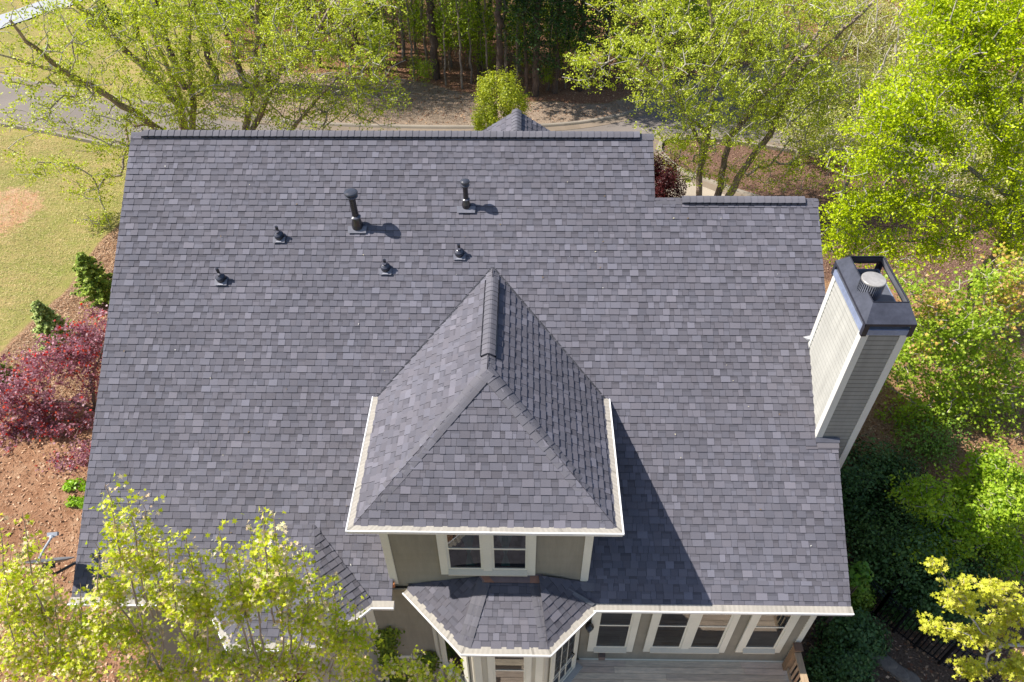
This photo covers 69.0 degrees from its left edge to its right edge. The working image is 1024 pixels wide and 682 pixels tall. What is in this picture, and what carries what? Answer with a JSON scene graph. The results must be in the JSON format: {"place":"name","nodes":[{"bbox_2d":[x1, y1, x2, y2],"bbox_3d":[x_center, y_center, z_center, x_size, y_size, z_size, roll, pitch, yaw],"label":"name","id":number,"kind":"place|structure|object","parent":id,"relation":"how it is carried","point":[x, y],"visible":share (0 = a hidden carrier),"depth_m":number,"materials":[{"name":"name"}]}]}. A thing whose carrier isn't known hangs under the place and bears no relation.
{"place":"outdoors","nodes":[
{"label":"outdoors","id":0,"kind":"place"},
{"bbox_2d":[0,0,81,27],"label":"side driveway","id":1,"kind":"structure","parent":0,"point":[3,20],"depth_m":45.10,"materials":[{"name":"concrete"}]},
{"bbox_2d":[0,135,126,341],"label":"grass","id":2,"kind":"structure","parent":0,"point":[64,185],"depth_m":30.61,"materials":[{"name":"green plant"}]},
{"bbox_2d":[0,82,997,191],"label":"road","id":3,"kind":"structure","parent":0,"point":[646,120],"depth_m":36.32,"materials":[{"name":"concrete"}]},
{"bbox_2d":[0,74,964,130],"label":"kerb","id":4,"kind":"structure","parent":3,"relation":"on","point":[600,121],"depth_m":36.05,"materials":[{"name":"concrete"}]},
{"bbox_2d":[0,0,1023,681],"bbox_3d":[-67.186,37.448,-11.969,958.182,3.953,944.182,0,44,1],"label":"ground","id":5,"kind":"structure","parent":0,"point":[590,108],"depth_m":30.57,"materials":[{"name":"brown plant"}]},
{"bbox_2d":[0,303,107,455],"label":"red maple","id":6,"kind":"object","parent":5,"relation":"on","point":[22,386],"visible":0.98,"depth_m":22.21,"materials":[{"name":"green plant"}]},
{"bbox_2d":[0,512,110,681],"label":"maple sapling","id":7,"kind":"object","parent":5,"relation":"on","point":[41,622],"visible":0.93,"depth_m":11.76,"materials":[{"name":"green plant"}]},
{"bbox_2d":[30,299,80,350],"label":"conifer shrub","id":8,"kind":"object","parent":5,"relation":"on","point":[42,313],"visible":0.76,"depth_m":24.21,"materials":[{"name":"green plant"}]},
{"bbox_2d":[35,438,90,475],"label":"red maple","id":9,"kind":"object","parent":5,"relation":"on","point":[82,455],"visible":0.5,"depth_m":22.06,"materials":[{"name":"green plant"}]},
{"bbox_2d":[0,118,126,149],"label":"kerb","id":10,"kind":"structure","parent":5,"relation":"on","point":[76,137],"depth_m":35.50,"materials":[{"name":"concrete"}]},
{"bbox_2d":[0,223,141,681],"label":"pine straw","id":11,"kind":"object","parent":5,"relation":"on","point":[72,304],"visible":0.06,"depth_m":25.27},
{"bbox_2d":[61,478,85,491],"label":"ground plant","id":12,"kind":"object","parent":5,"relation":"on","point":[68,485],"visible":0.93,"depth_m":21.70,"materials":[{"name":"green plant"}]},
{"bbox_2d":[63,495,83,508],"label":"ground plant","id":13,"kind":"object","parent":5,"relation":"on","point":[78,501],"visible":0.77,"depth_m":21.39,"materials":[{"name":"green plant"}]},
{"bbox_2d":[0,406,159,681],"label":"soil clods","id":14,"kind":"object","parent":5,"relation":"on","point":[72,537],"visible":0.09,"depth_m":21.43,"materials":[{"name":"brown soil"}]},
{"bbox_2d":[70,252,112,307],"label":"conifer shrub","id":15,"kind":"object","parent":5,"relation":"on","point":[91,277],"visible":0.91,"depth_m":25.97,"materials":[{"name":"green plant"}]},
{"bbox_2d":[88,4,124,27],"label":"hedge shrub","id":16,"kind":"object","parent":5,"relation":"on","point":[113,20],"visible":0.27,"depth_m":43.97,"materials":[{"name":"green plant"}]},
{"bbox_2d":[102,0,155,84],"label":"woodland tree","id":17,"kind":"object","parent":5,"relation":"on","point":[137,32],"visible":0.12,"depth_m":37.40,"materials":[{"name":"brown plant"}]},
{"bbox_2d":[0,0,271,234],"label":"birch tree","id":18,"kind":"object","parent":5,"relation":"on","point":[148,69],"visible":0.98,"depth_m":28.00,"materials":[{"name":"green plant"}]},
{"bbox_2d":[66,473,228,681],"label":"maple sapling","id":19,"kind":"object","parent":5,"relation":"on","point":[197,601],"visible":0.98,"depth_m":10.73,"materials":[{"name":"green plant"}]},
{"bbox_2d":[118,0,187,89],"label":"woodland tree","id":20,"kind":"object","parent":5,"relation":"on","point":[156,4],"visible":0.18,"depth_m":37.45,"materials":[{"name":"brown plant"}]},
{"bbox_2d":[182,0,226,83],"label":"woodland tree","id":21,"kind":"object","parent":5,"relation":"on","point":[208,58],"visible":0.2,"depth_m":38.22,"materials":[{"name":"brown plant"}]},
{"bbox_2d":[202,0,254,88],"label":"woodland tree","id":22,"kind":"object","parent":5,"relation":"on","point":[240,70],"visible":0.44,"depth_m":37.05,"materials":[{"name":"brown plant"}]},
{"bbox_2d":[234,0,298,84],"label":"woodland tree","id":23,"kind":"object","parent":5,"relation":"on","point":[252,16],"visible":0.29,"depth_m":37.13,"materials":[{"name":"brown plant"}]},
{"bbox_2d":[200,506,384,681],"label":"maple sapling","id":24,"kind":"object","parent":5,"relation":"on","point":[248,592],"visible":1,"depth_m":10.94,"materials":[{"name":"green plant"}]},
{"bbox_2d":[172,0,414,130],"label":"birch tree","id":25,"kind":"object","parent":5,"relation":"on","point":[354,9],"visible":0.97,"depth_m":28.23,"materials":[{"name":"green plant"}]},
{"bbox_2d":[355,15,397,84],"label":"sapling","id":26,"kind":"object","parent":5,"relation":"on","point":[365,46],"visible":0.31,"depth_m":37.54,"materials":[{"name":"green plant"}]},
{"bbox_2d":[359,0,403,74],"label":"woodland tree","id":27,"kind":"object","parent":5,"relation":"on","point":[378,14],"visible":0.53,"depth_m":37.49,"materials":[{"name":"green plant"}]},
{"bbox_2d":[389,0,424,59],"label":"woodland tree","id":28,"kind":"object","parent":5,"relation":"on","point":[402,37],"visible":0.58,"depth_m":39.83,"materials":[{"name":"brown plant"}]},
{"bbox_2d":[385,0,436,80],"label":"woodland tree","id":29,"kind":"object","parent":5,"relation":"on","point":[408,21],"visible":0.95,"depth_m":37.44,"materials":[{"name":"green plant"}]},
{"bbox_2d":[404,0,436,63],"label":"woodland tree","id":30,"kind":"object","parent":5,"relation":"on","point":[424,35],"visible":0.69,"depth_m":39.31,"materials":[{"name":"brown plant"}]},
{"bbox_2d":[374,645,467,681],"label":"maple sapling","id":31,"kind":"object","parent":5,"relation":"on","point":[421,675],"visible":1,"depth_m":12.03,"materials":[{"name":"green plant"}]},
{"bbox_2d":[411,59,436,90],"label":"sapling","id":32,"kind":"object","parent":5,"relation":"on","point":[425,68],"visible":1,"depth_m":37.91,"materials":[{"name":"green plant"}]},
{"bbox_2d":[425,0,440,80],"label":"woodland tree","id":33,"kind":"object","parent":5,"relation":"on","point":[433,39],"visible":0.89,"depth_m":38.12,"materials":[{"name":"brown plant"}]},
{"bbox_2d":[421,7,462,67],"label":"sapling","id":34,"kind":"object","parent":5,"relation":"on","point":[439,32],"visible":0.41,"depth_m":39.02,"materials":[{"name":"green plant"}]},
{"bbox_2d":[424,0,465,70],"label":"sapling","id":35,"kind":"object","parent":5,"relation":"on","point":[443,6],"visible":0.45,"depth_m":38.31,"materials":[{"name":"green plant"}]},
{"bbox_2d":[422,0,479,84],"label":"woodland tree","id":36,"kind":"object","parent":5,"relation":"on","point":[443,23],"visible":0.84,"depth_m":36.97,"materials":[{"name":"green plant"}]},
{"bbox_2d":[436,0,482,88],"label":"woodland tree","id":37,"kind":"object","parent":5,"relation":"on","point":[457,8],"visible":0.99,"depth_m":36.38,"materials":[{"name":"green plant"}]},
{"bbox_2d":[450,0,490,83],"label":"woodland tree","id":38,"kind":"object","parent":5,"relation":"on","point":[468,28],"visible":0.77,"depth_m":37.16,"materials":[{"name":"green plant"}]},
{"bbox_2d":[463,0,494,76],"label":"sapling","id":39,"kind":"object","parent":5,"relation":"on","point":[480,47],"visible":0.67,"depth_m":38.05,"materials":[{"name":"green plant"}]},
{"bbox_2d":[454,0,513,81],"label":"woodland tree","id":40,"kind":"object","parent":5,"relation":"on","point":[483,13],"visible":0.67,"depth_m":36.84,"materials":[{"name":"green plant"}]},
{"bbox_2d":[472,36,496,75],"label":"sapling","id":41,"kind":"object","parent":5,"relation":"on","point":[482,58],"visible":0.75,"depth_m":38.97,"materials":[{"name":"green plant"}]},
{"bbox_2d":[67,109,917,681],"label":"house","id":42,"kind":"structure","parent":5,"relation":"on","point":[407,387],"depth_m":15.42,"materials":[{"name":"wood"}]},
{"bbox_2d":[24,532,75,574],"bbox_3d":[-8.884,4.271,14.406,0.689,0.883,0.764,32,53,29],"label":"satellite dish","id":43,"kind":"object","parent":42,"relation":"attached to","point":[51,535],"visible":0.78,"depth_m":14.36,"materials":[{"name":"paint"}]},
{"bbox_2d":[261,653,318,681],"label":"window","id":44,"kind":"structure","parent":42,"relation":"in","point":[298,673],"depth_m":15.32,"materials":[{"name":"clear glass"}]},
{"bbox_2d":[374,626,407,681],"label":"wall vine","id":45,"kind":"object","parent":42,"relation":"attached to","point":[388,636],"depth_m":16.46,"materials":[{"name":"green plant"}]},
{"bbox_2d":[403,651,442,681],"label":"wall vine","id":46,"kind":"object","parent":42,"relation":"attached to","point":[430,656],"depth_m":16.95,"materials":[{"name":"green plant"}]},
{"bbox_2d":[438,633,469,681],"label":"window","id":47,"kind":"structure","parent":42,"relation":"in","point":[447,652],"depth_m":15.78,"materials":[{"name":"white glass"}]},
{"bbox_2d":[436,535,535,575],"bbox_3d":[-0.465,3.955,13.866,1.820,1.640,0.101,0,44,1],"label":"window","id":48,"kind":"structure","parent":42,"relation":"in","point":[459,555],"depth_m":13.97,"materials":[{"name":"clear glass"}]},
{"bbox_2d":[487,657,531,681],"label":"window","id":49,"kind":"structure","parent":42,"relation":"in","point":[500,669],"depth_m":14.98,"materials":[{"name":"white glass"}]},
{"bbox_2d":[549,629,579,681],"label":"window","id":50,"kind":"structure","parent":42,"relation":"in","point":[561,663],"depth_m":15.78,"materials":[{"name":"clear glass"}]},
{"bbox_2d":[587,613,640,652],"bbox_3d":[2.167,6.063,15.754,1.000,2.420,0.101,0,44,1],"label":"window","id":51,"kind":"structure","parent":42,"relation":"in","point":[612,632],"depth_m":16.00,"materials":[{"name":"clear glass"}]},
{"bbox_2d":[643,614,740,653],"bbox_3d":[3.806,6.068,15.724,1.800,2.400,0.101,0,44,1],"label":"window","id":52,"kind":"structure","parent":42,"relation":"in","point":[667,633],"depth_m":15.97,"materials":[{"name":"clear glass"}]},
{"bbox_2d":[735,615,800,653],"bbox_3d":[5.436,6.068,15.690,0.980,2.370,0.101,0,44,1],"label":"window","id":53,"kind":"structure","parent":42,"relation":"in","point":[763,634],"depth_m":15.93,"materials":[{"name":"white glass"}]},
{"bbox_2d":[494,0,503,95],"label":"woodland tree","id":54,"kind":"object","parent":5,"relation":"on","point":[499,43],"visible":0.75,"depth_m":36.30,"materials":[{"name":"brown plant"}]},
{"bbox_2d":[469,65,534,130],"bbox_3d":[-0.435,-8.909,30.854,2.751,5.110,2.526,0,44,1],"label":"round shrub","id":55,"kind":"object","parent":5,"relation":"on","point":[506,102],"visible":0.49,"depth_m":29.82,"materials":[{"name":"green plant"}]},
{"bbox_2d":[476,0,540,89],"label":"woodland tree","id":56,"kind":"object","parent":5,"relation":"on","point":[505,50],"visible":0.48,"depth_m":36.84,"materials":[{"name":"green plant"}]},
{"bbox_2d":[500,0,540,89],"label":"woodland tree","id":57,"kind":"object","parent":5,"relation":"on","point":[516,45],"visible":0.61,"depth_m":36.45,"materials":[{"name":"green plant"}]},
{"bbox_2d":[478,0,565,93],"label":"woodland tree","id":58,"kind":"object","parent":5,"relation":"on","point":[525,43],"visible":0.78,"depth_m":35.87,"materials":[{"name":"green plant"}]},
{"bbox_2d":[511,0,577,96],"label":"woodland tree","id":59,"kind":"object","parent":5,"relation":"on","point":[535,71],"visible":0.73,"depth_m":36.01,"materials":[{"name":"green plant"}]},
{"bbox_2d":[535,0,575,90],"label":"woodland tree","id":60,"kind":"object","parent":5,"relation":"on","point":[548,86],"visible":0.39,"depth_m":36.33,"materials":[{"name":"green plant"}]},
{"bbox_2d":[520,0,599,93],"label":"woodland tree","id":61,"kind":"object","parent":5,"relation":"on","point":[555,81],"visible":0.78,"depth_m":35.67,"materials":[{"name":"green plant"}]},
{"bbox_2d":[542,0,614,91],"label":"woodland tree","id":62,"kind":"object","parent":5,"relation":"on","point":[583,24],"visible":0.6,"depth_m":35.81,"materials":[{"name":"green plant"}]},
{"bbox_2d":[569,0,641,87],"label":"woodland tree","id":63,"kind":"object","parent":5,"relation":"on","point":[607,16],"visible":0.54,"depth_m":36.56,"materials":[{"name":"green plant"}]},
{"bbox_2d":[653,150,687,197],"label":"red shrub","id":64,"kind":"object","parent":5,"relation":"on","point":[665,180],"visible":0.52,"depth_m":27.36,"materials":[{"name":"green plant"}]},
{"bbox_2d":[571,642,808,681],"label":"wooden deck","id":65,"kind":"structure","parent":5,"relation":"on","point":[639,671],"depth_m":16.78,"materials":[{"name":"grey wood"}]},
{"bbox_2d":[684,9,717,72],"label":"sapling","id":66,"kind":"object","parent":5,"relation":"on","point":[705,19],"visible":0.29,"depth_m":38.12,"materials":[{"name":"green plant"}]},
{"bbox_2d":[561,0,882,195],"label":"birch tree","id":67,"kind":"object","parent":5,"relation":"on","point":[691,122],"visible":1,"depth_m":26.54,"materials":[{"name":"green plant"}]},
{"bbox_2d":[730,38,820,128],"bbox_3d":[12.867,-12.111,36.069,4.617,5.207,5.166,0,44,1],"label":"scrub tree","id":68,"kind":"object","parent":5,"relation":"on","point":[767,68],"visible":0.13,"depth_m":35.90,"materials":[{"name":"green plant"}]},
{"bbox_2d":[740,0,821,69],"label":"scrub tree","id":69,"kind":"object","parent":5,"relation":"on","point":[790,23],"visible":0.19,"depth_m":39.53,"materials":[{"name":"green plant"}]},
{"bbox_2d":[771,81,840,157],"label":"young tree","id":70,"kind":"object","parent":5,"relation":"on","point":[802,119],"visible":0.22,"depth_m":31.85,"materials":[{"name":"green plant"}]},
{"bbox_2d":[758,75,866,162],"bbox_3d":[13.112,-9.835,32.750,4.324,3.866,4.812,0,44,1],"label":"scrub tree","id":71,"kind":"object","parent":5,"relation":"on","point":[798,127],"visible":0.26,"depth_m":32.80,"materials":[{"name":"green plant"}]},
{"bbox_2d":[790,31,864,123],"bbox_3d":[15.600,-12.472,36.595,4.671,5.449,4.928,19,47,19],"label":"scrub tree","id":72,"kind":"object","parent":5,"relation":"on","point":[838,64],"visible":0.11,"depth_m":35.89,"materials":[{"name":"green plant"}]},
{"bbox_2d":[792,0,878,66],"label":"scrub tree","id":73,"kind":"object","parent":5,"relation":"on","point":[838,29],"visible":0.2,"depth_m":40.40,"materials":[{"name":"green plant"}]},
{"bbox_2d":[653,133,1023,211],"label":"kerb","id":74,"kind":"structure","parent":5,"relation":"on","point":[711,184],"depth_m":33.53,"materials":[{"name":"concrete"}]},
{"bbox_2d":[803,638,881,681],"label":"evergreen shrub","id":75,"kind":"object","parent":5,"relation":"on","point":[845,664],"visible":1,"depth_m":18.70,"materials":[{"name":"green plant"}]},
{"bbox_2d":[663,141,1023,681],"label":"mulch chips","id":76,"kind":"object","parent":5,"relation":"on","point":[867,268],"visible":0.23,"depth_m":30.16,"materials":[{"name":"brown wood"}]},
{"bbox_2d":[817,561,873,635],"bbox_3d":[8.272,6.662,18.784,0.720,3.756,0.680,0,44,1],"label":"evergreen shrub","id":77,"kind":"object","parent":5,"relation":"on","point":[860,577],"visible":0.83,"depth_m":17.64,"materials":[{"name":"green plant"}]},
{"bbox_2d":[811,606,892,661],"bbox_3d":[8.966,7.625,19.492,1.987,1.622,1.590,0,44,1],"label":"evergreen shrub","id":78,"kind":"object","parent":5,"relation":"on","point":[858,627],"visible":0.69,"depth_m":19.18,"materials":[{"name":"green plant"}]},
{"bbox_2d":[814,0,896,58],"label":"scrub tree","id":79,"kind":"object","parent":5,"relation":"on","point":[857,13],"visible":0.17,"depth_m":40.79,"materials":[{"name":"green plant"}]},
{"bbox_2d":[849,582,876,612],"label":"evergreen shrub","id":80,"kind":"object","parent":5,"relation":"on","point":[864,600],"visible":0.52,"depth_m":20.03,"materials":[{"name":"green plant"}]},
{"bbox_2d":[812,111,917,199],"bbox_3d":[13.702,-7.237,29.739,2.937,4.300,3.714,-35,54,-30],"label":"young tree","id":81,"kind":"object","parent":5,"relation":"on","point":[848,182],"visible":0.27,"depth_m":29.27,"materials":[{"name":"green plant"}]},
{"bbox_2d":[822,42,919,129],"bbox_3d":[16.828,-11.701,35.334,4.590,4.812,4.905,0,44,1],"label":"scrub tree","id":82,"kind":"object","parent":5,"relation":"on","point":[861,80],"visible":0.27,"depth_m":34.98,"materials":[{"name":"green plant"}]},
{"bbox_2d":[828,76,920,175],"bbox_3d":[15.772,-9.451,32.400,4.394,3.956,4.624,19,47,19],"label":"scrub tree","id":83,"kind":"object","parent":5,"relation":"on","point":[850,137],"visible":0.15,"depth_m":32.77,"materials":[{"name":"green plant"}]},
{"bbox_2d":[840,430,921,537],"bbox_3d":[10.463,4.006,21.914,3.429,1.994,3.679,0,44,1],"label":"evergreen shrub","id":84,"kind":"object","parent":5,"relation":"on","point":[852,490],"visible":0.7,"depth_m":21.65,"materials":[{"name":"green plant"}]},
{"bbox_2d":[834,0,932,75],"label":"scrub tree","id":85,"kind":"object","parent":5,"relation":"on","point":[877,41],"visible":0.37,"depth_m":38.88,"materials":[{"name":"green plant"}]},
{"bbox_2d":[872,654,897,669],"bbox_3d":[9.739,8.385,19.820,1.009,0.260,0.433,34,53,30],"label":"rock","id":86,"kind":"object","parent":5,"relation":"on","point":[889,662],"visible":0.38,"depth_m":19.60,"materials":[{"name":"grey stone"}]},
{"bbox_2d":[876,659,909,681],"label":"rock","id":87,"kind":"object","parent":5,"relation":"on","point":[899,673],"visible":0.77,"depth_m":19.46,"materials":[{"name":"grey stone"}]},
{"bbox_2d":[862,441,930,484],"bbox_3d":[11.745,3.717,22.690,2.089,1.002,1.495,0,44,1],"label":"evergreen shrub","id":88,"kind":"object","parent":5,"relation":"on","point":[914,475],"visible":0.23,"depth_m":22.64,"materials":[{"name":"green plant"}]},
{"bbox_2d":[879,597,927,631],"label":"evergreen shrub","id":89,"kind":"object","parent":5,"relation":"on","point":[896,615],"visible":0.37,"depth_m":20.22,"materials":[{"name":"green plant"}]},
{"bbox_2d":[860,30,948,124],"bbox_3d":[19.107,-12.687,36.395,4.640,4.890,4.570,27,50,25],"label":"scrub tree","id":90,"kind":"object","parent":5,"relation":"on","point":[893,58],"visible":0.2,"depth_m":35.91,"materials":[{"name":"green plant"}]},
{"bbox_2d":[869,0,948,54],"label":"scrub tree","id":91,"kind":"object","parent":5,"relation":"on","point":[901,21],"visible":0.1,"depth_m":41.27,"materials":[{"name":"green plant"}]},
{"bbox_2d":[845,493,979,607],"bbox_3d":[10.992,5.470,20.417,3.567,2.756,3.016,0,44,1],"label":"evergreen shrub","id":92,"kind":"object","parent":5,"relation":"on","point":[897,566],"visible":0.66,"depth_m":20.12,"materials":[{"name":"green plant"}]},
{"bbox_2d":[814,0,1023,317],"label":"maple tree","id":93,"kind":"object","parent":5,"relation":"on","point":[998,18],"visible":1,"depth_m":21.88,"materials":[{"name":"green plant"}]},
{"bbox_2d":[889,410,976,469],"bbox_3d":[12.933,2.885,22.834,2.456,1.580,2.032,0,44,1],"label":"evergreen shrub","id":94,"kind":"object","parent":5,"relation":"on","point":[925,447],"visible":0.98,"depth_m":22.75,"materials":[{"name":"green plant"}]},
{"bbox_2d":[868,576,1012,681],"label":"iron fence","id":95,"kind":"object","parent":5,"relation":"on","point":[902,620],"visible":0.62,"depth_m":19.62,"materials":[{"name":"black metal"}]},
{"bbox_2d":[897,562,993,643],"bbox_3d":[11.646,6.829,20.001,2.371,1.802,2.104,0,44,1],"label":"evergreen shrub","id":96,"kind":"object","parent":5,"relation":"on","point":[935,609],"visible":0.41,"depth_m":19.69,"materials":[{"name":"green plant"}]},
{"bbox_2d":[874,239,1023,453],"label":"maple tree","id":97,"kind":"object","parent":5,"relation":"on","point":[958,344],"visible":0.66,"depth_m":22.17,"materials":[{"name":"green plant"}]},
{"bbox_2d":[905,14,998,95],"bbox_3d":[22.442,-14.272,37.514,4.716,5.157,5.263,0,44,1],"label":"scrub tree","id":98,"kind":"object","parent":5,"relation":"on","point":[947,57],"visible":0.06,"depth_m":37.29,"materials":[{"name":"green plant"}]},
{"bbox_2d":[884,441,1023,583],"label":"dogwood tree","id":99,"kind":"object","parent":5,"relation":"on","point":[995,488],"visible":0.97,"depth_m":19.68,"materials":[{"name":"green plant"}]},
{"bbox_2d":[918,96,991,189],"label":"scrub tree","id":100,"kind":"object","parent":5,"relation":"on","point":[972,151],"visible":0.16,"depth_m":30.04,"materials":[{"name":"green plant"}]},
{"bbox_2d":[917,555,1023,681],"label":"maple tree","id":101,"kind":"object","parent":5,"relation":"on","point":[1012,667],"visible":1,"depth_m":13.99,"materials":[{"name":"yellow plant"}]},
{"bbox_2d":[918,531,1023,605],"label":"evergreen shrub","id":102,"kind":"object","parent":5,"relation":"on","point":[983,573],"visible":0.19,"depth_m":20.07,"materials":[{"name":"green plant"}]},
{"bbox_2d":[934,118,1023,222],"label":"scrub tree","id":103,"kind":"object","parent":5,"relation":"on","point":[956,182],"visible":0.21,"depth_m":28.45,"materials":[{"name":"green plant"}]},
{"bbox_2d":[954,67,1023,179],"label":"scrub tree","id":104,"kind":"object","parent":5,"relation":"on","point":[1016,112],"visible":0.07,"depth_m":29.97,"materials":[{"name":"green plant"}]},
{"bbox_2d":[966,104,1023,210],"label":"scrub tree","id":105,"kind":"object","parent":5,"relation":"on","point":[1021,163],"visible":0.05,"depth_m":28.73,"materials":[{"name":"green plant"}]},
{"bbox_2d":[660,169,724,196],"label":"driveway","id":106,"kind":"structure","parent":0,"point":[691,191],"depth_m":31.68,"materials":[{"name":"concrete"}]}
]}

